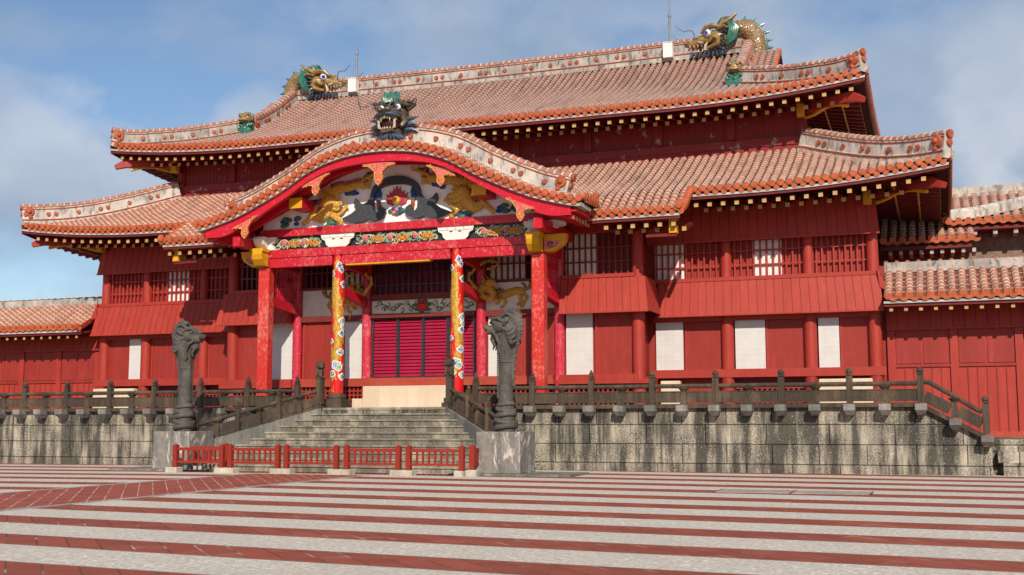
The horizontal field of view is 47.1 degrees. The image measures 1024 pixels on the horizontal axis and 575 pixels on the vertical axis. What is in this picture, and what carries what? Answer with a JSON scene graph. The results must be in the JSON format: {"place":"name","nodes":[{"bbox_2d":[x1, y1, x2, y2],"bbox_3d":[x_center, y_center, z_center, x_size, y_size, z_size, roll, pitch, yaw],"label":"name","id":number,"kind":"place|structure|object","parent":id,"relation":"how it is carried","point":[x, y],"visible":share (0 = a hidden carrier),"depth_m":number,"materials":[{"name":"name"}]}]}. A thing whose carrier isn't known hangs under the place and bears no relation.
{"place":"outdoors","nodes":[
{"label":"outdoors","id":0,"kind":"place"},
{"bbox_2d":[0,474,360,509],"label":"path","id":1,"kind":"structure","parent":0,"point":[14,500],"depth_m":24.96,"materials":[{"name":"red tile"}]},
{"bbox_2d":[0,463,1023,574],"bbox_3d":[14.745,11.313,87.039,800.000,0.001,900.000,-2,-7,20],"label":"courtyard ground","id":2,"kind":"structure","parent":0,"point":[634,523],"depth_m":16.04,"materials":[{"name":"grey tile"}]},
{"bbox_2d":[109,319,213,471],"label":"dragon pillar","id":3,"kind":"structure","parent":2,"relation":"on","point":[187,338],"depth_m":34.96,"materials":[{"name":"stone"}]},
{"bbox_2d":[165,467,182,471],"bbox_3d":[-9.678,5.237,33.615,0.380,0.195,0.340,-2,-7,20],"label":"footing block","id":4,"kind":"object","parent":2,"relation":"on","point":[173,469],"depth_m":33.48,"materials":[{"name":"stone"}]},
{"bbox_2d":[172,444,225,467],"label":"fence panel","id":5,"kind":"object","parent":4,"relation":"on","point":[221,449],"visible":1,"depth_m":33.36,"materials":[{"name":"red wood"}]},
{"bbox_2d":[0,473,371,510],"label":"path edging","id":6,"kind":"object","parent":2,"relation":"on","point":[159,495],"visible":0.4,"depth_m":24.46,"materials":[{"name":"tile"}]},
{"bbox_2d":[193,465,207,469],"bbox_3d":[-9.060,5.285,34.111,0.280,0.210,0.340,-2,-7,20],"label":"footing block","id":7,"kind":"object","parent":2,"relation":"on","point":[200,467],"depth_m":33.98,"materials":[{"name":"stone"}]},
{"bbox_2d":[213,467,238,472],"bbox_3d":[-8.034,5.166,33.020,0.640,0.195,0.340,-2,-7,20],"label":"footing block","id":8,"kind":"object","parent":2,"relation":"on","point":[226,470],"depth_m":32.88,"materials":[{"name":"stone"}]},
{"bbox_2d":[227,444,280,467],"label":"fence panel","id":9,"kind":"object","parent":8,"relation":"on","point":[231,449],"visible":1,"depth_m":32.74,"materials":[{"name":"red wood"}]},
{"bbox_2d":[269,468,294,473],"bbox_3d":[-6.343,5.093,32.409,0.640,0.195,0.340,-2,-7,20],"label":"footing block","id":10,"kind":"object","parent":2,"relation":"on","point":[281,470],"depth_m":32.28,"materials":[{"name":"stone"}]},
{"bbox_2d":[283,444,339,468],"bbox_3d":[-5.498,4.631,32.151,1.678,0.655,0.134,-2,-7,20],"label":"fence panel","id":11,"kind":"object","parent":10,"relation":"on","point":[335,450],"visible":1,"depth_m":32.12,"materials":[{"name":"red wood"}]},
{"bbox_2d":[327,469,354,474],"bbox_3d":[-4.628,5.019,31.789,0.670,0.195,0.340,-2,-7,20],"label":"footing block","id":12,"kind":"object","parent":2,"relation":"on","point":[340,471],"depth_m":31.64,"materials":[{"name":"stone"}]},
{"bbox_2d":[201,407,530,473],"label":"stone staircase","id":13,"kind":"structure","parent":2,"relation":"on","point":[449,428],"depth_m":34.78,"materials":[{"name":"grey stone"}]},
{"bbox_2d":[193,361,325,437],"bbox_3d":[-7.760,3.539,36.282,4.072,2.605,0.413,2,-7,-22],"label":"stair balustrade","id":14,"kind":"object","parent":13,"relation":"on","point":[260,417],"visible":0.99,"depth_m":36.33,"materials":[{"name":"grey stone"}]},
{"bbox_2d":[443,358,495,431],"bbox_3d":[-1.023,3.248,33.846,0.413,2.605,4.072,3,-7,-28],"label":"stair balustrade","id":15,"kind":"object","parent":13,"relation":"on","point":[469,412],"visible":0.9,"depth_m":34.33,"materials":[{"name":"grey stone"}]},
{"bbox_2d":[390,470,416,475],"bbox_3d":[-2.889,4.944,31.160,0.650,0.195,0.340,-2,-7,20],"label":"footing block","id":16,"kind":"object","parent":2,"relation":"on","point":[403,472],"depth_m":31.01,"materials":[{"name":"stone"}]},
{"bbox_2d":[343,445,401,469],"bbox_3d":[-3.748,4.556,31.519,1.673,0.655,0.134,-2,-7,20],"label":"fence panel","id":17,"kind":"object","parent":16,"relation":"on","point":[397,450],"visible":1,"depth_m":31.50,"materials":[{"name":"red wood"}]},
{"bbox_2d":[454,471,464,476],"bbox_3d":[-1.358,4.878,30.606,0.230,0.195,0.340,-2,-7,20],"label":"footing block","id":18,"kind":"object","parent":2,"relation":"on","point":[459,473],"depth_m":30.46,"materials":[{"name":"stone"}]},
{"bbox_2d":[405,445,464,470],"bbox_3d":[-2.026,4.481,30.896,1.658,0.655,0.134,-2,-7,20],"label":"fence panel","id":19,"kind":"object","parent":18,"relation":"on","point":[409,450],"visible":1,"depth_m":30.86,"materials":[{"name":"red wood"}]},
{"bbox_2d":[465,470,479,476],"bbox_3d":[-1.022,4.877,30.697,0.300,0.215,0.340,-2,-7,20],"label":"footing block","id":20,"kind":"object","parent":2,"relation":"on","point":[473,473],"depth_m":30.55,"materials":[{"name":"stone"}]},
{"bbox_2d":[469,444,478,469],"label":"fence panel","id":21,"kind":"object","parent":20,"relation":"on","point":[473,456],"visible":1,"depth_m":30.72,"materials":[{"name":"red wood"}]},
{"bbox_2d":[0,402,1002,475],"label":"stone terrace","id":22,"kind":"structure","parent":2,"relation":"on","point":[903,438],"depth_m":33.07,"materials":[{"name":"stone"}]},
{"bbox_2d":[0,296,101,408],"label":"side building","id":23,"kind":"structure","parent":22,"relation":"on","point":[49,345],"depth_m":46.77,"materials":[{"name":"red wood"}]},
{"bbox_2d":[0,375,300,408],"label":"stone railing","id":24,"kind":"object","parent":22,"relation":"on","point":[154,400],"visible":0.96,"depth_m":39.48,"materials":[{"name":"grey stone"}]},
{"bbox_2d":[352,385,445,407],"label":"step","id":25,"kind":"structure","parent":22,"relation":"on","point":[409,396],"depth_m":37.80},
{"bbox_2d":[20,37,953,407],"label":"castle hall","id":26,"kind":"structure","parent":22,"relation":"on","point":[632,215],"depth_m":38.35,"materials":[{"name":"wood"}]},
{"bbox_2d":[108,339,129,379],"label":"door panel","id":27,"kind":"structure","parent":26,"relation":"in","point":[119,351],"depth_m":45.52,"materials":[{"name":"red paint"}]},
{"bbox_2d":[110,273,143,303],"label":"window","id":28,"kind":"structure","parent":26,"relation":"in","point":[126,288],"depth_m":45.72,"materials":[{"name":"red paint"}]},
{"bbox_2d":[150,338,175,378],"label":"door panel","id":29,"kind":"structure","parent":26,"relation":"in","point":[163,359],"depth_m":44.84,"materials":[{"name":"red paint"}]},
{"bbox_2d":[151,270,200,301],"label":"window","id":30,"kind":"structure","parent":26,"relation":"in","point":[181,285],"depth_m":44.93,"materials":[{"name":"red paint"}]},
{"bbox_2d":[175,354,197,377],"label":"door panel","id":31,"kind":"structure","parent":26,"relation":"in","point":[195,361],"depth_m":44.32,"materials":[{"name":"red paint"}]},
{"bbox_2d":[208,337,226,377],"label":"door panel","id":32,"kind":"structure","parent":26,"relation":"in","point":[217,346],"depth_m":44.01,"materials":[{"name":"red paint"}]},
{"bbox_2d":[209,268,229,298],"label":"window","id":33,"kind":"structure","parent":26,"relation":"in","point":[219,278],"depth_m":44.30,"materials":[{"name":"red paint"}]},
{"bbox_2d":[237,112,253,133],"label":"guardian lion","id":34,"kind":"object","parent":26,"relation":"on","point":[246,120],"visible":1,"depth_m":47.47},
{"bbox_2d":[237,325,256,379],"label":"door panel","id":35,"kind":"structure","parent":26,"relation":"in","point":[247,334],"depth_m":41.52,"materials":[{"name":"red paint"}]},
{"bbox_2d":[240,260,293,289],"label":"window","id":36,"kind":"structure","parent":26,"relation":"in","point":[249,279],"depth_m":41.80,"materials":[{"name":"red wood"}]},
{"bbox_2d":[280,64,362,100],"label":"roof dragon","id":37,"kind":"object","parent":26,"relation":"on","point":[320,81],"visible":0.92,"depth_m":50.76,"materials":[{"name":"gold metal"}]},
{"bbox_2d":[302,322,344,378],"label":"door panel","id":38,"kind":"structure","parent":26,"relation":"in","point":[316,336],"depth_m":40.59,"materials":[{"name":"red paint"}]},
{"bbox_2d":[303,266,362,287],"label":"window","id":39,"kind":"structure","parent":26,"relation":"in","point":[320,276],"depth_m":40.81,"materials":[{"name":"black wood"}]},
{"bbox_2d":[347,48,360,93],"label":"lightning rod","id":40,"kind":"object","parent":26,"relation":"on","point":[353,85],"visible":1,"depth_m":50.20,"materials":[{"name":"white metal"}]},
{"bbox_2d":[372,318,397,377],"bbox_3d":[-4.271,2.050,39.716,0.955,2.015,0.140,-2,-7,20],"label":"louvred door","id":41,"kind":"structure","parent":26,"relation":"in","point":[393,331],"depth_m":39.72,"materials":[{"name":"paint"}]},
{"bbox_2d":[366,85,418,141],"bbox_3d":[-3.830,-5.430,37.190,1.521,1.855,1.258,2,-7,-22],"label":"roof dragon","id":42,"kind":"object","parent":26,"relation":"on","point":[392,116],"visible":1,"depth_m":36.90,"materials":[{"name":"multicoloured ceramic"}]},
{"bbox_2d":[397,317,422,377],"bbox_3d":[-3.385,2.012,39.395,0.930,2.015,0.140,-2,-7,20],"label":"louvred door","id":43,"kind":"structure","parent":26,"relation":"in","point":[402,372],"depth_m":39.39,"materials":[{"name":"paint"}]},
{"bbox_2d":[372,259,475,294],"bbox_3d":[-2.955,-0.451,39.496,3.840,1.260,0.158,-2,-7,20],"label":"window","id":44,"kind":"structure","parent":26,"relation":"in","point":[435,276],"depth_m":39.59,"materials":[{"name":"black paint"}]},
{"bbox_2d":[423,316,447,376],"bbox_3d":[-2.523,1.975,39.084,0.905,2.015,0.140,-2,-7,20],"label":"louvred door","id":45,"kind":"structure","parent":26,"relation":"in","point":[436,333],"depth_m":39.08,"materials":[{"name":"paint"}]},
{"bbox_2d":[448,315,475,376],"bbox_3d":[-1.652,1.937,38.769,0.950,2.015,0.140,-2,-7,20],"label":"louvred door","id":46,"kind":"structure","parent":26,"relation":"in","point":[470,356],"depth_m":38.67,"materials":[{"name":"paint"}]},
{"bbox_2d":[486,253,538,279],"bbox_3d":[0.267,-0.764,38.350,2.340,0.950,0.158,-2,-7,20],"label":"window","id":47,"kind":"structure","parent":26,"relation":"in","point":[510,267],"depth_m":38.43,"materials":[{"name":"white wood"}]},
{"bbox_2d":[515,315,553,375],"bbox_3d":[0.681,1.869,37.900,1.470,1.945,0.080,-2,-7,20],"label":"door panel","id":48,"kind":"structure","parent":26,"relation":"in","point":[523,367],"depth_m":37.92,"materials":[{"name":"red paint"}]},
{"bbox_2d":[564,232,631,274],"bbox_3d":[2.743,-1.061,37.477,2.230,1.348,0.158,-2,-7,20],"label":"window","id":49,"kind":"structure","parent":26,"relation":"in","point":[603,253],"depth_m":37.47,"materials":[{"name":"red wood"}]},
{"bbox_2d":[595,312,632,373],"bbox_3d":[3.237,1.758,36.976,1.250,1.945,0.080,-2,-7,20],"label":"door panel","id":50,"kind":"structure","parent":26,"relation":"in","point":[613,331],"depth_m":36.98,"materials":[{"name":"red paint"}]},
{"bbox_2d":[662,0,675,59],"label":"lightning rod","id":51,"kind":"object","parent":26,"relation":"on","point":[668,50],"visible":1,"depth_m":45.53,"materials":[{"name":"white metal"}]},
{"bbox_2d":[653,242,720,279],"bbox_3d":[5.690,-0.835,38.256,2.200,1.173,0.158,-2,-7,20],"label":"window","id":52,"kind":"structure","parent":26,"relation":"in","point":[684,261],"depth_m":38.26,"materials":[{"name":"red paint"}]},
{"bbox_2d":[685,321,721,369],"bbox_3d":[6.176,1.876,37.792,1.210,1.548,0.080,-2,-7,20],"label":"door panel","id":53,"kind":"structure","parent":26,"relation":"in","point":[703,341],"depth_m":37.79,"materials":[{"name":"red paint"}]},
{"bbox_2d":[674,13,773,59],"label":"roof dragon","id":54,"kind":"object","parent":26,"relation":"on","point":[709,42],"visible":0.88,"depth_m":44.74,"materials":[{"name":"gold metal"}]},
{"bbox_2d":[725,60,743,86],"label":"guardian lion","id":55,"kind":"object","parent":26,"relation":"on","point":[733,69],"visible":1,"depth_m":40.75},
{"bbox_2d":[731,238,802,276],"bbox_3d":[8.119,-0.940,37.378,2.270,1.173,0.158,-2,-7,20],"label":"window","id":56,"kind":"structure","parent":26,"relation":"in","point":[778,256],"depth_m":37.37,"materials":[{"name":"red paint"}]},
{"bbox_2d":[765,319,804,367],"bbox_3d":[8.610,1.771,36.912,1.210,1.548,0.080,-2,-7,20],"label":"door panel","id":57,"kind":"structure","parent":26,"relation":"in","point":[784,337],"depth_m":36.91,"materials":[{"name":"red paint"}]},
{"bbox_2d":[813,234,866,272],"bbox_3d":[10.223,-1.031,36.617,1.630,1.173,0.158,-2,-7,20],"label":"window","id":58,"kind":"structure","parent":26,"relation":"in","point":[839,253],"depth_m":36.62,"materials":[{"name":"red paint"}]},
{"bbox_2d":[839,317,869,366],"bbox_3d":[10.579,1.686,36.200,0.880,1.548,0.080,-2,-7,20],"label":"door panel","id":59,"kind":"structure","parent":26,"relation":"in","point":[854,337],"depth_m":36.19,"materials":[{"name":"red paint"}]},
{"bbox_2d":[472,367,989,433],"bbox_3d":[5.606,3.175,32.938,14.435,1.837,0.304,-2,-7,20],"label":"stone railing","id":60,"kind":"object","parent":22,"relation":"on","point":[747,394],"visible":0.98,"depth_m":32.55,"materials":[{"name":"grey stone"}]},
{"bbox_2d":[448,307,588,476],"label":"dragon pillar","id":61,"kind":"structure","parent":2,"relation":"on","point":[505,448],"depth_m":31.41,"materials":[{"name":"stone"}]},
{"bbox_2d":[714,489,793,493],"bbox_3d":[4.922,4.152,23.846,1.475,0.042,1.000,-2,-7,20],"label":"drain cover","id":62,"kind":"object","parent":2,"relation":"on","point":[753,491],"visible":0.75,"depth_m":23.67,"materials":[{"name":"stone"}]},
{"bbox_2d":[790,490,873,494],"bbox_3d":[6.362,4.090,23.325,1.540,0.042,1.000,-2,-7,20],"label":"drain cover","id":63,"kind":"object","parent":2,"relation":"on","point":[833,492],"visible":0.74,"depth_m":23.27,"materials":[{"name":"stone"}]},
{"bbox_2d":[878,183,1023,265],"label":"building","id":64,"kind":"structure","parent":2,"relation":"on","point":[979,222],"depth_m":38.87,"materials":[{"name":"tile"}]},
{"bbox_2d":[992,437,1023,475],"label":"stone wall","id":65,"kind":"structure","parent":2,"relation":"on","point":[1010,452],"depth_m":30.42,"materials":[{"name":"stone"}]},
{"bbox_2d":[879,255,1023,436],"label":"side building","id":66,"kind":"structure","parent":65,"relation":"on","point":[956,327],"depth_m":35.27,"materials":[{"name":"red wood"}]},
{"bbox_2d":[0,0,1023,301],"label":"sky","id":67,"kind":"structure","parent":0,"point":[72,72],"materials":[{"name":"blue"}]},
{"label":"footing block","id":68,"kind":"object","parent":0,"visible":0},
{"bbox_2d":[190,443,228,465],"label":"fence panel","id":69,"kind":"object","parent":68,"relation":"on","point":[211,459],"visible":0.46,"depth_m":34.12,"materials":[{"name":"red wood"}]}
]}

